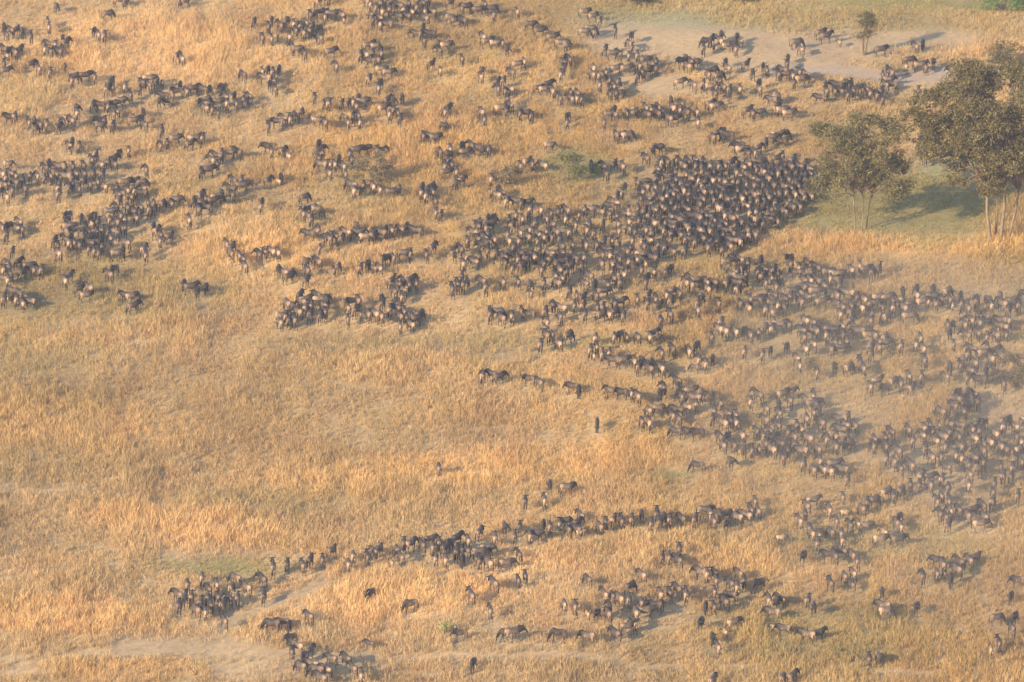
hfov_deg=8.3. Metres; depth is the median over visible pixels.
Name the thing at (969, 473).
wildebeest
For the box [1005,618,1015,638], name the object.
wildebeest
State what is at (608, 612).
wildebeest
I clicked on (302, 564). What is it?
wildebeest
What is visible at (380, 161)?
bush
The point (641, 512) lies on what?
wildebeest
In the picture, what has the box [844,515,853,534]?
wildebeest
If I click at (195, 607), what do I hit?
wildebeest
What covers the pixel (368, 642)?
wildebeest
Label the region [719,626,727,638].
wildebeest
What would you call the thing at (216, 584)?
wildebeest
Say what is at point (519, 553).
wildebeest
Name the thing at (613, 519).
wildebeest
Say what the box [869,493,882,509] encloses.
wildebeest
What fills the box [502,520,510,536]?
wildebeest
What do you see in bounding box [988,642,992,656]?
wildebeest
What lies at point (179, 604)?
wildebeest
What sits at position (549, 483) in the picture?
wildebeest
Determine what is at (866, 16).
tree
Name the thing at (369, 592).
wildebeest
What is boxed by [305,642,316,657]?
wildebeest
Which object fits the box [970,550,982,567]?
wildebeest
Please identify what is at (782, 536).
wildebeest
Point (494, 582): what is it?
wildebeest
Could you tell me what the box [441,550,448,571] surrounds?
wildebeest
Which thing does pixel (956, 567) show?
wildebeest
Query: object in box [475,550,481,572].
wildebeest
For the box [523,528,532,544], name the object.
wildebeest
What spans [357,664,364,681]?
wildebeest
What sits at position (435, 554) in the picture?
wildebeest
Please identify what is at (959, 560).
wildebeest
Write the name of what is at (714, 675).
wildebeest
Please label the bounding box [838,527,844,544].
wildebeest
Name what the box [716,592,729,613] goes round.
wildebeest
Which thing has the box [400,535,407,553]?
wildebeest
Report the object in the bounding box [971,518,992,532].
wildebeest
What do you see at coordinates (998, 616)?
wildebeest
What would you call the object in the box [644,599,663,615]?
wildebeest
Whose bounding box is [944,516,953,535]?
wildebeest
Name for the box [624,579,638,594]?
wildebeest
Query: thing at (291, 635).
wildebeest
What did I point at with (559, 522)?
wildebeest
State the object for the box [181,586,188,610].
wildebeest
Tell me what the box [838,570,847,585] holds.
wildebeest
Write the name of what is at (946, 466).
wildebeest
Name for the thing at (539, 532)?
wildebeest
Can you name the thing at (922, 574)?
wildebeest
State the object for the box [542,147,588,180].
bush
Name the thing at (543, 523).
wildebeest
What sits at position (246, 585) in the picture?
wildebeest
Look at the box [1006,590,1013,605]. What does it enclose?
wildebeest
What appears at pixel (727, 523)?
wildebeest
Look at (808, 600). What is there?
wildebeest
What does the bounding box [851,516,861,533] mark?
wildebeest
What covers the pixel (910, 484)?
wildebeest
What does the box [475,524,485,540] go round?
wildebeest
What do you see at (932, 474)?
wildebeest
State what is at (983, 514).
wildebeest
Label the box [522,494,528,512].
wildebeest
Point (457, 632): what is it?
wildebeest
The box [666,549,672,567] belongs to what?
wildebeest
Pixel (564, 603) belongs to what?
wildebeest
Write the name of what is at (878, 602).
wildebeest
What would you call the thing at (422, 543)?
wildebeest
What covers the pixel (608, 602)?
wildebeest
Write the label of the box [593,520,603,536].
wildebeest
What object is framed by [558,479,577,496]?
wildebeest
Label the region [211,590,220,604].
wildebeest
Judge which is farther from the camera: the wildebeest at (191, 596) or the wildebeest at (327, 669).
the wildebeest at (191, 596)
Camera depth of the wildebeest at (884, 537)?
660.07 m
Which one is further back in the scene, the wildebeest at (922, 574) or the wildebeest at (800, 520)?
the wildebeest at (800, 520)
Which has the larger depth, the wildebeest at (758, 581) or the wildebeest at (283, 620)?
the wildebeest at (758, 581)
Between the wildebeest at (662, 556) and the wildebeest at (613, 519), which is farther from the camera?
the wildebeest at (613, 519)
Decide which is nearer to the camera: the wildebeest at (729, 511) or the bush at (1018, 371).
the wildebeest at (729, 511)
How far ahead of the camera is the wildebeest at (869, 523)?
664.19 m
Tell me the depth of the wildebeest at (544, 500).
670.65 m
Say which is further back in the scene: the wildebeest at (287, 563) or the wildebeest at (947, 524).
the wildebeest at (947, 524)
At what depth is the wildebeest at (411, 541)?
657.90 m
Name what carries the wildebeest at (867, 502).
on the ground at (686, 32)
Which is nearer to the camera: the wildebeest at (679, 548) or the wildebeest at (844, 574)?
the wildebeest at (844, 574)
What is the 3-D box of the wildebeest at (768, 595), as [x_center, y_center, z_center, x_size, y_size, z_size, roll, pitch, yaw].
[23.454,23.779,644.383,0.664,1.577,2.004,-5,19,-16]
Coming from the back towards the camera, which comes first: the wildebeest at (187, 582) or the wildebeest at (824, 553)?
the wildebeest at (824, 553)
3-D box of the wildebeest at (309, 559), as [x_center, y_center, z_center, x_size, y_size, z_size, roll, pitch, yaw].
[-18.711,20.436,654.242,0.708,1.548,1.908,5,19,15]
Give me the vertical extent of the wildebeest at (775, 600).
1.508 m
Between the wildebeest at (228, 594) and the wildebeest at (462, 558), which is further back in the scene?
the wildebeest at (462, 558)
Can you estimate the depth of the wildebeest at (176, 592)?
645.70 m
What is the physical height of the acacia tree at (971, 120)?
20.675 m
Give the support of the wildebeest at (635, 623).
on the ground at (686, 32)
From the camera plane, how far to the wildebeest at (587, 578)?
647.89 m
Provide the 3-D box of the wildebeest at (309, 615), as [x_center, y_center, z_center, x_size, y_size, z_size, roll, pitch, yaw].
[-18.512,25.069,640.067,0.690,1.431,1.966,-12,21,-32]
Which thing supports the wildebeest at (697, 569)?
on the ground at (686, 32)
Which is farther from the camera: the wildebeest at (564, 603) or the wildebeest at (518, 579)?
the wildebeest at (518, 579)
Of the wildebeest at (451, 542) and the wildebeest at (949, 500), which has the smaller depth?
the wildebeest at (451, 542)
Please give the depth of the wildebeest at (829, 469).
678.32 m
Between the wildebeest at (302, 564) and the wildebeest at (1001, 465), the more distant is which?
the wildebeest at (1001, 465)
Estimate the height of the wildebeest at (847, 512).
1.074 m
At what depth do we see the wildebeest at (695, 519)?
663.98 m
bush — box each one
[350,149,401,182]
[435,620,455,632]
[486,164,529,186]
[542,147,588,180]
[586,161,602,173]
[623,0,657,5]
[975,0,1023,13]
[982,37,1023,66]
[986,351,1023,386]
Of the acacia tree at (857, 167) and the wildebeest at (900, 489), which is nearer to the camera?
the wildebeest at (900, 489)
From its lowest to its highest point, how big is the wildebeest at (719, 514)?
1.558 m
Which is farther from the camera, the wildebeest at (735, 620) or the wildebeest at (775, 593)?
the wildebeest at (775, 593)
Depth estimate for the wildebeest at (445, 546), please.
656.60 m
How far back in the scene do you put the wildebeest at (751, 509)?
667.69 m
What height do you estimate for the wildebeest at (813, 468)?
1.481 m
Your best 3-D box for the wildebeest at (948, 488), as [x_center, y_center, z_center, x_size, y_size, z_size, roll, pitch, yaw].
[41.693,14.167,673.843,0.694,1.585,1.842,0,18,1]
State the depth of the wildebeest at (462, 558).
653.65 m
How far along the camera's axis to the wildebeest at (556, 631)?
634.85 m
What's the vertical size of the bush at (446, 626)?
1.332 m
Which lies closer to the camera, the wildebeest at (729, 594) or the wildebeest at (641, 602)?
the wildebeest at (641, 602)
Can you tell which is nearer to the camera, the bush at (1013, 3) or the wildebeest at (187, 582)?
the wildebeest at (187, 582)
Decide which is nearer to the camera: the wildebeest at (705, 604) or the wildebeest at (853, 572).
the wildebeest at (705, 604)
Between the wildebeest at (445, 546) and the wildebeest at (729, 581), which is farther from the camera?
the wildebeest at (445, 546)
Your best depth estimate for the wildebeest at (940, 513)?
666.47 m
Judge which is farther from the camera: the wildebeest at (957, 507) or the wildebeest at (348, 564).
the wildebeest at (957, 507)
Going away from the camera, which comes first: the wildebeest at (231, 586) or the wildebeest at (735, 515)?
the wildebeest at (231, 586)
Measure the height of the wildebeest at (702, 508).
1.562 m
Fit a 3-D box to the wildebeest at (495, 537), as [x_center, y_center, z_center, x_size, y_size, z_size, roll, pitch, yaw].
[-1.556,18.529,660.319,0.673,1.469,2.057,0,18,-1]
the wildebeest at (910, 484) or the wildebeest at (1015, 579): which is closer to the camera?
the wildebeest at (1015, 579)
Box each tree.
[801,108,917,230]
[844,7,891,55]
[896,56,1023,241]
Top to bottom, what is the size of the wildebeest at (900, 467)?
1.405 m
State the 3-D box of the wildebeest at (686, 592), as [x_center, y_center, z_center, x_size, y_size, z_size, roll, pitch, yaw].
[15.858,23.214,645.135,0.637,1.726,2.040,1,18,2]
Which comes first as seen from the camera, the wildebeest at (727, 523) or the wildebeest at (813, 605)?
the wildebeest at (813, 605)
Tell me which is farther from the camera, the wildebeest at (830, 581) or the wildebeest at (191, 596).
the wildebeest at (830, 581)
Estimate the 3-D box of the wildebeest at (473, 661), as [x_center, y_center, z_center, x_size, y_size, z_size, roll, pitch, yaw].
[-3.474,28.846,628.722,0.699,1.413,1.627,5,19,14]
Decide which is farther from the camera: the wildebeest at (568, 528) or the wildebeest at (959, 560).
the wildebeest at (568, 528)
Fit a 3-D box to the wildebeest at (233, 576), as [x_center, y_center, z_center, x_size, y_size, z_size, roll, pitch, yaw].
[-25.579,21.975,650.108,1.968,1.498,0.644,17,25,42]
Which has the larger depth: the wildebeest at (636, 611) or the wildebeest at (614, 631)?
the wildebeest at (636, 611)
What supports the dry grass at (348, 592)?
on the ground at (686, 32)
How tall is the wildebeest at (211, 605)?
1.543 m
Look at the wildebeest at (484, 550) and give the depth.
655.97 m
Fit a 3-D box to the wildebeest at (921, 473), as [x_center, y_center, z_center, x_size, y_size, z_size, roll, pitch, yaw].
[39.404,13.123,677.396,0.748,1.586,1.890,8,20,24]
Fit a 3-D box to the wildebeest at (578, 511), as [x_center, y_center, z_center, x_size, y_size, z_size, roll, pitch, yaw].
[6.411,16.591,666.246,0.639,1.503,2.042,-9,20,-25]
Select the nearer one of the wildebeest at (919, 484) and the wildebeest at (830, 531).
the wildebeest at (830, 531)
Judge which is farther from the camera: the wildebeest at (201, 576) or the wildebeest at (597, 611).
the wildebeest at (201, 576)
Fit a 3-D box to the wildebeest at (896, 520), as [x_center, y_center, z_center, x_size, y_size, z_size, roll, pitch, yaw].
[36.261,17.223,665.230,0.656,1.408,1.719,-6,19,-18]
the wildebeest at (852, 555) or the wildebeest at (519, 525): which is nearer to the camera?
the wildebeest at (852, 555)
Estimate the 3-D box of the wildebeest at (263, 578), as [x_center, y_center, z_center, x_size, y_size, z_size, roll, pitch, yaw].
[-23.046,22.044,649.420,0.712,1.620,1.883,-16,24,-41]
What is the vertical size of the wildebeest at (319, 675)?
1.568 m
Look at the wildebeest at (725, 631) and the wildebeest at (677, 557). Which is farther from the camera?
the wildebeest at (677, 557)
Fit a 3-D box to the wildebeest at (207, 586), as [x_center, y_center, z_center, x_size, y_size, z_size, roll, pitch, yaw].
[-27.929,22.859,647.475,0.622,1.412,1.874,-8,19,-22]
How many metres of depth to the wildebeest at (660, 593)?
644.21 m
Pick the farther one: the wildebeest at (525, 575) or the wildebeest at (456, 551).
the wildebeest at (456, 551)
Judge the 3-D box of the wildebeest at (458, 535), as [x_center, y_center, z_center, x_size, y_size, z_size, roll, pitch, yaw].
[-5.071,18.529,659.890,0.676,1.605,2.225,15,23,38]
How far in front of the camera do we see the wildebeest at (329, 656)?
628.82 m
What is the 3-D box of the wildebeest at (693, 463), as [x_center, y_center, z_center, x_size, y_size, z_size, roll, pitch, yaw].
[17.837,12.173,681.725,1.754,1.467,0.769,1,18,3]
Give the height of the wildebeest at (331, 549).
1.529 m
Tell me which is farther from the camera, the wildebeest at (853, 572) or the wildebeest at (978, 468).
the wildebeest at (978, 468)
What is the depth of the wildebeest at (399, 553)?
654.35 m
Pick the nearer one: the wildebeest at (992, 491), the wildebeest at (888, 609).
the wildebeest at (888, 609)
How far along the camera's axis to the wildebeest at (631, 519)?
664.34 m
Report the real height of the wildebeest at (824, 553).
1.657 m
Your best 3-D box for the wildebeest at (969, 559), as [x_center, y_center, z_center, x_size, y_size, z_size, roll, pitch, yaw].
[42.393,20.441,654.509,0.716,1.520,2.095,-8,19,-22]
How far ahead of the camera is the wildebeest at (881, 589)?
646.42 m
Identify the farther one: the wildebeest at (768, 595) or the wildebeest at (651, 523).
the wildebeest at (651, 523)
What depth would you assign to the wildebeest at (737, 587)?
647.15 m
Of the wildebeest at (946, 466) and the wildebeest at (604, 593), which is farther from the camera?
the wildebeest at (946, 466)
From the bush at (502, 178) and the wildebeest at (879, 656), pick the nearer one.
the wildebeest at (879, 656)
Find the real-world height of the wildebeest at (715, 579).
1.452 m
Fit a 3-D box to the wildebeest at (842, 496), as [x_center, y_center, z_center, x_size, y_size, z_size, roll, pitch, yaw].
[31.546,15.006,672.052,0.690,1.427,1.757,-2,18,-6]
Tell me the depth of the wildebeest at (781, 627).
637.06 m
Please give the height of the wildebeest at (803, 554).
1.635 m
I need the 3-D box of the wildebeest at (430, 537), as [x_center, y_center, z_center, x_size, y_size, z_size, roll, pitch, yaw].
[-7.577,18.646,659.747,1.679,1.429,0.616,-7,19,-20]
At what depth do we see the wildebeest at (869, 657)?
629.71 m
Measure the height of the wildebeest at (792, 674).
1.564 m
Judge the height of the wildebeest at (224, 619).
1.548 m
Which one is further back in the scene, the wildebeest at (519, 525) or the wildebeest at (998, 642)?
the wildebeest at (519, 525)
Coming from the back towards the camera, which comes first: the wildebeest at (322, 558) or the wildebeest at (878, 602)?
the wildebeest at (322, 558)
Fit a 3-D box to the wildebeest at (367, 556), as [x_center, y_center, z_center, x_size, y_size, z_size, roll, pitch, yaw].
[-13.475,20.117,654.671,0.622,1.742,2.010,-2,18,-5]
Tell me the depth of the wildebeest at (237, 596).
644.46 m
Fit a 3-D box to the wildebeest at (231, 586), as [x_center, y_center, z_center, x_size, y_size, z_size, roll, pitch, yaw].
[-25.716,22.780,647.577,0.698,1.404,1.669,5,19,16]
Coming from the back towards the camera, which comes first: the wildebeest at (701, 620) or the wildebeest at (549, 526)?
the wildebeest at (549, 526)
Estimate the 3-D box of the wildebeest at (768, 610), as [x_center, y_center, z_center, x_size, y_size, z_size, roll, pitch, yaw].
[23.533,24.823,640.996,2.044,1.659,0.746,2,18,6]
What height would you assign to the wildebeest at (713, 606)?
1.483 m
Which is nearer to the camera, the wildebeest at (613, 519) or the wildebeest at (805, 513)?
the wildebeest at (613, 519)
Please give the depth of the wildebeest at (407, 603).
641.94 m
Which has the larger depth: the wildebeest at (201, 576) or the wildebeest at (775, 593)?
the wildebeest at (201, 576)
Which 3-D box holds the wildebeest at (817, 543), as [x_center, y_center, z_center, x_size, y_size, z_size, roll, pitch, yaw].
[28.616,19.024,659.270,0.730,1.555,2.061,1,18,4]
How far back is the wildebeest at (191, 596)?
644.35 m
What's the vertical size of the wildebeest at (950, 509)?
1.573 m
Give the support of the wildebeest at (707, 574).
on the ground at (686, 32)
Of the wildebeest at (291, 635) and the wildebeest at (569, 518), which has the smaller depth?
the wildebeest at (291, 635)
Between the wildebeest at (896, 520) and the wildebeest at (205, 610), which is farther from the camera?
the wildebeest at (896, 520)
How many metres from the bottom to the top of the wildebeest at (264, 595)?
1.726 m
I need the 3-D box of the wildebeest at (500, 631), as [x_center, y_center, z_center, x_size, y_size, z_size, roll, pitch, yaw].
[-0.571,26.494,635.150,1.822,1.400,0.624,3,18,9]
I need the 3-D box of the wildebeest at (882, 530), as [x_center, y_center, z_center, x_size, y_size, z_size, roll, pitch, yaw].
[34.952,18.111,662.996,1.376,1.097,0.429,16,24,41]
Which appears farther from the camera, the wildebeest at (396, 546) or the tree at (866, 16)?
the tree at (866, 16)
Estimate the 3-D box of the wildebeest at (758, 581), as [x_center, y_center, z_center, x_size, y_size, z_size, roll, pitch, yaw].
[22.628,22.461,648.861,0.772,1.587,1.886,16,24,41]
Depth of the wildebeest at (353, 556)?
654.79 m
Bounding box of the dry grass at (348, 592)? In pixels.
[0,0,1023,681]
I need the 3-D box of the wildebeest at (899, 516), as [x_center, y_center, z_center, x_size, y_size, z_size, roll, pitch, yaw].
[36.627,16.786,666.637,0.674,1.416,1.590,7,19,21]
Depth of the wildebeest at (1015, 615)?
639.73 m
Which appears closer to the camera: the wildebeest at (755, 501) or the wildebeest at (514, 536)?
the wildebeest at (514, 536)
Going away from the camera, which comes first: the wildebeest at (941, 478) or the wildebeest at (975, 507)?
the wildebeest at (975, 507)
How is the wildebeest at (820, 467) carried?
on the ground at (686, 32)
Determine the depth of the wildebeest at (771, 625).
637.92 m
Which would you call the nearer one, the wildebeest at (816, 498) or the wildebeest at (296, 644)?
the wildebeest at (296, 644)
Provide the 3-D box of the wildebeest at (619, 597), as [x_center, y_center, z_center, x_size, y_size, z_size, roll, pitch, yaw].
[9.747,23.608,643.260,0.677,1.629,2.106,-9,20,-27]
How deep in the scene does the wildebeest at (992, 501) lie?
669.25 m
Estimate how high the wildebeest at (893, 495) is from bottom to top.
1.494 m
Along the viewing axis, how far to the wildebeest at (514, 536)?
660.20 m
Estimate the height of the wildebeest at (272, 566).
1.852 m
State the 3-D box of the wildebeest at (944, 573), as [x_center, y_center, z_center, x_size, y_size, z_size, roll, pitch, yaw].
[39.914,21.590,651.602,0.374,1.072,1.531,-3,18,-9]
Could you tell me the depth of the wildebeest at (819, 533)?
661.28 m
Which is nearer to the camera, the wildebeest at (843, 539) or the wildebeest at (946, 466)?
the wildebeest at (843, 539)
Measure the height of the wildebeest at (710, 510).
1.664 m
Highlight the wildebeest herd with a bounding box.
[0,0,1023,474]
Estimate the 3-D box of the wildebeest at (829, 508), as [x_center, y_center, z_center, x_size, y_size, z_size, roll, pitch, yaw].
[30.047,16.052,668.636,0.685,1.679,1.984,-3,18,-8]
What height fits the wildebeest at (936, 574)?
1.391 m
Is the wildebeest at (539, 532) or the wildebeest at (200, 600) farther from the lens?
the wildebeest at (539, 532)
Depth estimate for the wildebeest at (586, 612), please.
640.39 m
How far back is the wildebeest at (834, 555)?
655.45 m
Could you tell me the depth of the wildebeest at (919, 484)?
674.59 m
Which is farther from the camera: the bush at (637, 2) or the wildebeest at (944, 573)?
the bush at (637, 2)
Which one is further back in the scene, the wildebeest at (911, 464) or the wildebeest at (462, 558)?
the wildebeest at (911, 464)
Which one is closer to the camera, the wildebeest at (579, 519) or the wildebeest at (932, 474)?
the wildebeest at (579, 519)
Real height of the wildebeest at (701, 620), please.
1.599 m
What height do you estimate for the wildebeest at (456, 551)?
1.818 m
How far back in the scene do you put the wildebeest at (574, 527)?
661.99 m
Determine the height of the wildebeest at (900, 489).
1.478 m
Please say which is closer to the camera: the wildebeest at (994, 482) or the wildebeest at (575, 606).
the wildebeest at (575, 606)
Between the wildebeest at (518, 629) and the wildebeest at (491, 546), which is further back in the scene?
the wildebeest at (491, 546)
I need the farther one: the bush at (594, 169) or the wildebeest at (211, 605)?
the bush at (594, 169)
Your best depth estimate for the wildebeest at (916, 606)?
642.69 m
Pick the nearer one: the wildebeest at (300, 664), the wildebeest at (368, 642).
the wildebeest at (300, 664)
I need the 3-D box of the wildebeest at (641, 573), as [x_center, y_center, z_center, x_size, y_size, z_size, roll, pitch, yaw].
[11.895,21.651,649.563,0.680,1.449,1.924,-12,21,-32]
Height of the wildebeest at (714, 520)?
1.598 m
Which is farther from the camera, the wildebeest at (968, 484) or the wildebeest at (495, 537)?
the wildebeest at (968, 484)
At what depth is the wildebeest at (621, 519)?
664.05 m
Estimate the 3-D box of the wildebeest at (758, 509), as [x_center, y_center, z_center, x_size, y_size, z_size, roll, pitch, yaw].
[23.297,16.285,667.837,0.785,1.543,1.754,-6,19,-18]
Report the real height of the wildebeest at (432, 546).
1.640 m
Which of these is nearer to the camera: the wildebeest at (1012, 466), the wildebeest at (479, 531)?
the wildebeest at (479, 531)
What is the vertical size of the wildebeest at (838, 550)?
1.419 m
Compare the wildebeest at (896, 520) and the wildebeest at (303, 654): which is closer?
the wildebeest at (303, 654)
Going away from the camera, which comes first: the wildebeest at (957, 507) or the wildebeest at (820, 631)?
the wildebeest at (820, 631)
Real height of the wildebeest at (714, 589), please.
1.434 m
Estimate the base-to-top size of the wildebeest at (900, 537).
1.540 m
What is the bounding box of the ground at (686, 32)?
[0,0,1023,681]
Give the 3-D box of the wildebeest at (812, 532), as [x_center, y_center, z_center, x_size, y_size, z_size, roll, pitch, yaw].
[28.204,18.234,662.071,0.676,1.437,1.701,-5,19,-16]
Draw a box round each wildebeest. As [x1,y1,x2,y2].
[167,587,182,602]
[176,595,183,617]
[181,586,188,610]
[183,578,190,593]
[187,600,200,620]
[188,588,195,608]
[197,593,205,613]
[199,571,205,588]
[200,604,207,623]
[202,581,211,595]
[204,590,211,609]
[206,596,214,614]
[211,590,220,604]
[212,576,219,591]
[218,594,229,613]
[218,612,227,632]
[221,589,232,609]
[226,571,241,587]
[228,581,237,595]
[235,589,241,608]
[239,579,251,598]
[252,570,267,589]
[260,617,281,632]
[261,585,267,606]
[268,555,275,578]
[273,616,288,629]
[282,632,296,644]
[284,556,291,575]
[285,619,291,632]
[286,637,304,654]
[287,643,294,662]
[291,659,306,675]
[297,555,305,575]
[298,650,305,660]
[301,607,313,626]
[302,657,318,666]
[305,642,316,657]
[305,663,325,680]
[306,551,315,571]
[310,669,327,681]
[316,662,332,677]
[318,551,325,570]
[322,652,337,667]
[326,542,337,560]
[338,649,351,670]
[343,558,351,571]
[346,657,357,678]
[349,550,355,562]
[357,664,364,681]
[362,638,374,650]
[363,547,370,565]
[363,587,375,603]
[366,544,377,560]
[373,540,382,557]
[387,557,393,567]
[392,543,400,561]
[393,549,404,567]
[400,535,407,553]
[400,598,418,614]
[404,534,419,553]
[416,536,426,556]
[422,532,439,542]
[428,538,435,555]
[431,550,438,565]
[434,461,441,476]
[434,535,442,551]
[440,536,452,558]
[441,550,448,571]
[450,528,465,547]
[450,538,454,552]
[450,628,467,642]
[453,541,460,563]
[458,553,465,569]
[460,542,470,561]
[463,532,471,547]
[465,583,475,607]
[467,657,476,672]
[471,546,491,560]
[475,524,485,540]
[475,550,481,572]
[480,543,497,558]
[481,553,494,574]
[485,600,493,622]
[486,575,499,595]
[492,530,498,544]
[496,628,515,642]
[498,557,518,571]
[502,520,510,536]
[502,625,527,642]
[512,528,518,546]
[513,545,522,564]
[513,571,520,590]
[517,518,522,535]
[521,568,527,587]
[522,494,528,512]
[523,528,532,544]
[530,528,546,540]
[539,518,545,530]
[540,491,547,511]
[545,520,552,537]
[546,479,553,494]
[547,627,567,643]
[555,515,561,533]
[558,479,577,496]
[560,515,572,523]
[560,597,567,614]
[562,520,571,538]
[568,522,581,538]
[571,597,578,619]
[572,514,585,526]
[573,508,584,526]
[575,528,589,538]
[576,630,595,646]
[580,573,592,588]
[584,608,589,621]
[591,607,600,622]
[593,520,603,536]
[598,584,608,604]
[601,515,607,532]
[601,605,612,624]
[603,599,611,610]
[606,624,621,645]
[609,589,615,605]
[610,511,618,530]
[611,589,624,607]
[617,511,624,530]
[619,619,636,635]
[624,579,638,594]
[626,592,631,608]
[627,615,637,634]
[629,512,635,530]
[629,603,639,621]
[634,567,646,585]
[635,605,658,620]
[637,596,644,613]
[639,508,645,522]
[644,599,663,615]
[648,515,654,531]
[653,503,660,524]
[654,585,664,604]
[657,516,663,530]
[660,550,666,567]
[661,511,668,526]
[664,584,672,604]
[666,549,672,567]
[667,512,673,530]
[669,579,682,600]
[670,552,682,569]
[674,510,686,527]
[675,539,681,556]
[682,584,688,605]
[687,460,704,472]
[689,565,708,581]
[692,510,699,528]
[695,616,704,633]
[696,504,715,518]
[702,600,708,615]
[703,565,709,582]
[705,505,713,525]
[708,513,717,531]
[708,671,719,681]
[709,566,718,579]
[709,598,716,616]
[709,631,717,648]
[710,583,717,600]
[710,638,721,655]
[711,573,718,590]
[716,507,722,523]
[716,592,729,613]
[719,589,737,605]
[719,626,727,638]
[720,508,732,520]
[721,518,730,530]
[722,574,734,590]
[725,616,744,631]
[730,511,743,525]
[731,566,742,583]
[734,581,739,597]
[736,507,753,523]
[740,573,747,592]
[745,500,754,516]
[749,577,764,594]
[751,493,757,504]
[754,505,761,522]
[760,606,781,622]
[762,590,771,606]
[767,623,779,635]
[768,594,783,607]
[772,589,785,608]
[772,622,791,636]
[775,534,789,544]
[779,671,786,681]
[786,668,801,681]
[793,512,803,531]
[794,628,816,645]
[797,550,806,567]
[800,498,810,516]
[802,508,807,524]
[805,521,812,538]
[805,591,812,610]
[806,463,817,479]
[806,494,822,504]
[807,527,815,541]
[809,624,827,642]
[810,601,818,616]
[815,534,821,553]
[816,527,822,544]
[817,464,827,476]
[818,548,836,563]
[821,461,834,480]
[823,525,835,543]
[824,500,832,520]
[824,574,834,594]
[828,546,838,566]
[830,513,839,529]
[832,463,849,478]
[833,546,848,559]
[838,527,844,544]
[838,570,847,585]
[839,489,845,507]
[839,534,846,547]
[840,509,852,518]
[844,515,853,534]
[845,472,851,489]
[845,577,855,594]
[846,548,856,563]
[847,564,857,582]
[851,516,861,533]
[855,502,866,517]
[855,553,861,571]
[857,520,876,533]
[863,493,870,513]
[865,649,871,669]
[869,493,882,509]
[871,599,891,610]
[872,532,890,547]
[875,651,886,667]
[877,527,887,533]
[877,605,896,620]
[879,586,885,598]
[880,485,895,502]
[889,487,896,506]
[890,533,909,547]
[891,514,899,532]
[895,462,904,476]
[896,512,902,526]
[897,484,907,500]
[897,518,904,532]
[902,456,915,476]
[907,477,913,495]
[911,601,919,616]
[916,566,925,587]
[917,467,927,484]
[917,477,922,491]
[922,469,939,484]
[924,478,933,495]
[926,554,945,568]
[932,491,940,507]
[932,505,943,525]
[932,567,939,583]
[936,554,946,571]
[937,489,944,504]
[938,461,951,476]
[938,471,946,489]
[941,508,949,520]
[941,568,946,579]
[943,503,953,521]
[944,481,950,494]
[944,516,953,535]
[946,493,951,505]
[946,571,953,589]
[948,561,962,579]
[951,553,964,571]
[952,502,962,519]
[961,506,971,525]
[961,551,973,571]
[962,466,973,483]
[964,478,972,495]
[968,503,982,518]
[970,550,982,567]
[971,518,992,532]
[975,464,984,478]
[975,497,987,513]
[977,510,988,527]
[987,486,995,495]
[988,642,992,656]
[989,494,998,512]
[989,612,1006,626]
[992,477,997,488]
[994,631,1001,654]
[997,459,1003,473]
[1000,467,1008,487]
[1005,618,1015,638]
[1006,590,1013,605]
[1007,574,1023,589]
[1008,460,1015,472]
[1008,470,1015,485]
[1010,610,1018,624]
[1015,486,1022,507]
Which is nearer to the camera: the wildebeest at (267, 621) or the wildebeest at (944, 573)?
the wildebeest at (267, 621)
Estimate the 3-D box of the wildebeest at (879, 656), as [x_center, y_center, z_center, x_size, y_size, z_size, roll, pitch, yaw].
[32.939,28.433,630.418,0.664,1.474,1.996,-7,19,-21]
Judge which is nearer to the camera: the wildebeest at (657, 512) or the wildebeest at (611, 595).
the wildebeest at (611, 595)
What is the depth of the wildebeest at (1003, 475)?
676.41 m
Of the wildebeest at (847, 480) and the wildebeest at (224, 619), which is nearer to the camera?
the wildebeest at (224, 619)
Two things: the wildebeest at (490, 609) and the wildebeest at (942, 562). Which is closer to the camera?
the wildebeest at (490, 609)
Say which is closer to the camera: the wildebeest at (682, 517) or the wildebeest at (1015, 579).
the wildebeest at (1015, 579)
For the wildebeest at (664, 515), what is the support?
on the ground at (686, 32)
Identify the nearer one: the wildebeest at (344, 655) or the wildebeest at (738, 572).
the wildebeest at (344, 655)
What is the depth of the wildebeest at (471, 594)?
643.55 m
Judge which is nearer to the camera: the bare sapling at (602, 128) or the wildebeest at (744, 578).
the wildebeest at (744, 578)
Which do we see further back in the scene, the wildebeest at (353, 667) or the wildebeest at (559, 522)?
the wildebeest at (559, 522)
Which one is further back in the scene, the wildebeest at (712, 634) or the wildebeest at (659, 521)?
the wildebeest at (659, 521)
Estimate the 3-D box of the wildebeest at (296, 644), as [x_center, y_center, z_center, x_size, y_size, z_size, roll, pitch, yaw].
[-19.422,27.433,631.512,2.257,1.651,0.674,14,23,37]
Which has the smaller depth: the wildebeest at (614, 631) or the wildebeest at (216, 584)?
the wildebeest at (614, 631)
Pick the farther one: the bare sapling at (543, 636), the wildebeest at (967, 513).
the wildebeest at (967, 513)
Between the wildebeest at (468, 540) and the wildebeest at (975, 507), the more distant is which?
the wildebeest at (975, 507)
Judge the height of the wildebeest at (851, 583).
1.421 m
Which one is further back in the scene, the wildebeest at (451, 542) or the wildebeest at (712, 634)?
the wildebeest at (451, 542)
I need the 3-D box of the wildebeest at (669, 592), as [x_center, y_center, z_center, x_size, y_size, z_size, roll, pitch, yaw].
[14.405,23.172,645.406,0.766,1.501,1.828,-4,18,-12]
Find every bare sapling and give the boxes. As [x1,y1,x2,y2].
[534,625,551,650]
[599,105,609,152]
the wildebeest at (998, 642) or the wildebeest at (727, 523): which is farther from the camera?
the wildebeest at (727, 523)
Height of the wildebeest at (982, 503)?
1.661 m

